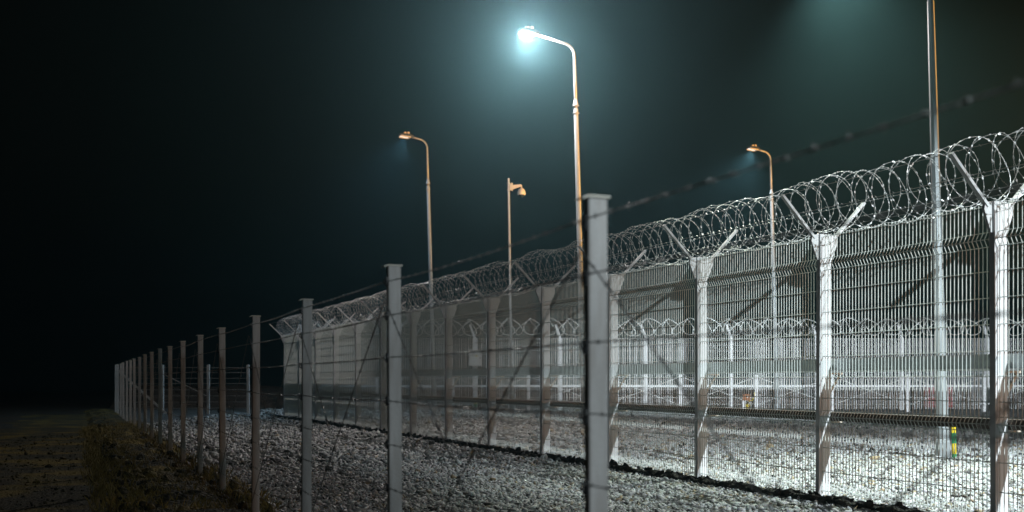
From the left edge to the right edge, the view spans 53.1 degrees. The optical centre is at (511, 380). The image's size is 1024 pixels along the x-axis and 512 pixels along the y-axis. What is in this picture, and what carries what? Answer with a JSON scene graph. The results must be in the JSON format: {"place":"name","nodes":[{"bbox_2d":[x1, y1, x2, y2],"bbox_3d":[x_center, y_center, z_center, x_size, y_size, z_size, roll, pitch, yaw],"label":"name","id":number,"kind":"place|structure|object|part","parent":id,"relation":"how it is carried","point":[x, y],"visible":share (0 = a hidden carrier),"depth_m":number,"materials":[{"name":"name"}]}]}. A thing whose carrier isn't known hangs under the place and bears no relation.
{"place":"outdoors","nodes":[
{"label":"outdoors","id":0,"kind":"place"},
{"bbox_2d":[0,414,116,511],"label":"path","id":1,"kind":"structure","parent":0,"point":[42,425],"depth_m":19.59,"materials":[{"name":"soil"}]},
{"bbox_2d":[119,409,880,511],"bbox_3d":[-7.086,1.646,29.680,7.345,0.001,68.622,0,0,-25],"label":"gravel ground","id":2,"kind":"structure","parent":0,"point":[190,414],"depth_m":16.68,"materials":[{"name":"grey gravel"}]},
{"bbox_2d":[119,365,249,413],"bbox_3d":[-16.156,0.540,50.157,6.560,2.620,0.205,0,0,0],"label":"return wire fence","id":3,"kind":"object","parent":2,"relation":"on","point":[208,367],"visible":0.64,"depth_m":50.14,"materials":[{"name":"grey metal"}]},
{"bbox_2d":[147,413,574,464],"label":"gravel","id":4,"kind":"structure","parent":2,"relation":"on","point":[355,452],"depth_m":24.77,"materials":[{"name":"grey gravel"}]},
{"bbox_2d":[269,413,886,506],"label":"gravel","id":5,"kind":"structure","parent":2,"relation":"on","point":[670,470],"depth_m":17.77,"materials":[{"name":"grey gravel"}]},
{"bbox_2d":[262,413,924,511],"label":"soil edging","id":6,"kind":"object","parent":2,"relation":"on","point":[820,499],"visible":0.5,"depth_m":15.83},
{"bbox_2d":[280,416,975,511],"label":"earth clods","id":7,"kind":"object","parent":6,"relation":"on","point":[867,504],"visible":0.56,"depth_m":17.43,"materials":[{"name":"soil"}]},
{"bbox_2d":[0,392,1023,510],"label":"ground","id":8,"kind":"structure","parent":0,"point":[14,406],"depth_m":70.24,"materials":[{"name":"brown soil"}]},
{"bbox_2d":[83,408,247,511],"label":"earth mound","id":9,"kind":"object","parent":8,"relation":"on","point":[101,416],"visible":0.54,"depth_m":15.71,"materials":[{"name":"soil"}]},
{"bbox_2d":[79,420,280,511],"bbox_3d":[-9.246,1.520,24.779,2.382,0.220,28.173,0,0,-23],"label":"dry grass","id":10,"kind":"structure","parent":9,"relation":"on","point":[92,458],"depth_m":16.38,"materials":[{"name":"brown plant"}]},
{"bbox_2d":[91,421,275,511],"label":"earth clods","id":11,"kind":"object","parent":9,"relation":"on","point":[232,484],"visible":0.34,"depth_m":16.16,"materials":[{"name":"soil"}]},
{"bbox_2d":[114,79,1023,511],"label":"barbed wire fence","id":12,"kind":"object","parent":8,"relation":"on","point":[592,221],"visible":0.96,"depth_m":5.35,"materials":[{"name":"metal"}]},
{"bbox_2d":[0,0,1023,391],"label":"sky","id":13,"kind":"structure","parent":0,"point":[172,172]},
{"bbox_2d":[110,384,1023,407],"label":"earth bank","id":14,"kind":"structure","parent":0,"point":[270,401],"depth_m":62.12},
{"bbox_2d":[236,409,1023,511],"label":"yard ground","id":15,"kind":"structure","parent":0,"point":[972,414],"depth_m":39.15,"materials":[{"name":"grey gravel"}]},
{"bbox_2d":[399,132,437,411],"bbox_3d":[-4.643,-5.216,50.764,1.949,14.139,0.393,0,0,-20],"label":"street lamp","id":16,"kind":"object","parent":15,"relation":"on","point":[405,135],"visible":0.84,"depth_m":50.92,"materials":[{"name":"metal"}]},
{"bbox_2d":[469,349,476,396],"bbox_3d":[-2.024,-0.016,56.569,0.740,3.380,0.342,0,0,0],"label":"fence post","id":17,"kind":"object","parent":15,"relation":"on","point":[475,366],"visible":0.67,"depth_m":56.44,"materials":[{"name":"metal"}]},
{"bbox_3d":[-2.024,-1.236,56.423,0.620,0.800,0.031,0,0,0],"label":"door","id":18,"kind":"part","parent":17,"relation":"part of","materials":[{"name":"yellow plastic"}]},
{"bbox_2d":[507,178,511,404],"bbox_3d":[-0.084,-3.959,49.500,0.260,11.620,0.260,-1,0,0],"label":"camera pole","id":19,"kind":"object","parent":15,"relation":"on","point":[509,229],"visible":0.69,"depth_m":49.44,"materials":[{"name":"grey metal"}]},
{"bbox_2d":[510,183,525,197],"bbox_3d":[0.278,-9.171,49.406,0.774,0.735,0.400,0,0,12],"label":"security camera","id":20,"kind":"object","parent":19,"relation":"attached to","point":[521,193],"visible":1,"depth_m":49.33,"materials":[{"name":"white plastic"}]},
{"bbox_2d":[518,26,583,425],"bbox_3d":[1.497,-5.279,36.221,2.645,14.264,0.394,0,0,-21],"label":"street lamp","id":21,"kind":"object","parent":15,"relation":"on","point":[527,31],"visible":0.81,"depth_m":36.52,"materials":[{"name":"metal"}]},
{"bbox_2d":[260,408,1023,460],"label":"gravel","id":22,"kind":"structure","parent":15,"relation":"on","point":[518,434],"depth_m":28.07,"materials":[{"name":"grey gravel"}]},
{"bbox_2d":[269,135,1023,511],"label":"fence","id":23,"kind":"object","parent":15,"relation":"on","point":[501,371],"visible":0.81,"depth_m":16.80,"materials":[{"name":"metal"}]},
{"bbox_2d":[277,127,1023,335],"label":"razor wire coil","id":24,"kind":"object","parent":23,"relation":"on","point":[670,240],"visible":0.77,"depth_m":17.43,"materials":[{"name":"metal"}]},
{"bbox_2d":[298,324,1023,409],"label":"fence","id":25,"kind":"object","parent":15,"relation":"on","point":[710,379],"visible":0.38,"depth_m":57.05,"materials":[{"name":"grey metal"}]},
{"bbox_2d":[301,317,1023,335],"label":"razor wire coil","id":26,"kind":"object","parent":25,"relation":"attached to","point":[729,325],"visible":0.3,"depth_m":56.73,"materials":[{"name":"metal"}]},
{"bbox_2d":[379,375,1023,411],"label":"wire fence","id":27,"kind":"object","parent":15,"relation":"on","point":[907,394],"visible":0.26,"depth_m":53.93,"materials":[{"name":"metal"}]},
{"bbox_2d":[742,393,754,406],"bbox_3d":[12.123,1.189,52.440,0.620,1.122,0.240,0,0,0],"label":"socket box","id":28,"kind":"object","parent":15,"relation":"on","point":[748,398],"visible":0.48,"depth_m":52.38,"materials":[{"name":"orange plastic"}]},
{"bbox_2d":[746,144,780,409],"bbox_3d":[13.167,-5.221,53.564,1.949,14.149,0.393,0,0,-20],"label":"street lamp","id":29,"kind":"object","parent":15,"relation":"on","point":[753,148],"visible":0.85,"depth_m":53.72,"materials":[{"name":"metal"}]},
{"bbox_2d":[618,457,1023,511],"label":"gravel","id":30,"kind":"structure","parent":15,"relation":"on","point":[712,469],"depth_m":17.03,"materials":[{"name":"grey gravel"}]},
{"bbox_2d":[924,387,951,408],"bbox_3d":[24.708,0.975,59.300,1.600,1.450,0.500,0,0,0],"label":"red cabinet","id":31,"kind":"object","parent":15,"relation":"on","point":[925,395],"visible":0.12,"depth_m":59.08,"materials":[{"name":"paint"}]},
{"bbox_3d":[24.338,0.920,59.074,0.700,1.100,0.049,0,0,0],"label":"door","id":32,"kind":"part","parent":31,"relation":"part of","materials":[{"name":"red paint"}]},
{"bbox_3d":[25.078,0.920,59.074,0.700,1.100,0.049,0,0,0],"label":"door","id":33,"kind":"part","parent":31,"relation":"part of","materials":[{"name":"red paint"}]},
{"bbox_2d":[927,0,956,458],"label":"street lamp","id":34,"kind":"object","parent":15,"relation":"on","point":[934,133],"visible":0.66,"depth_m":21.53,"materials":[{"name":"metal"}]}
]}

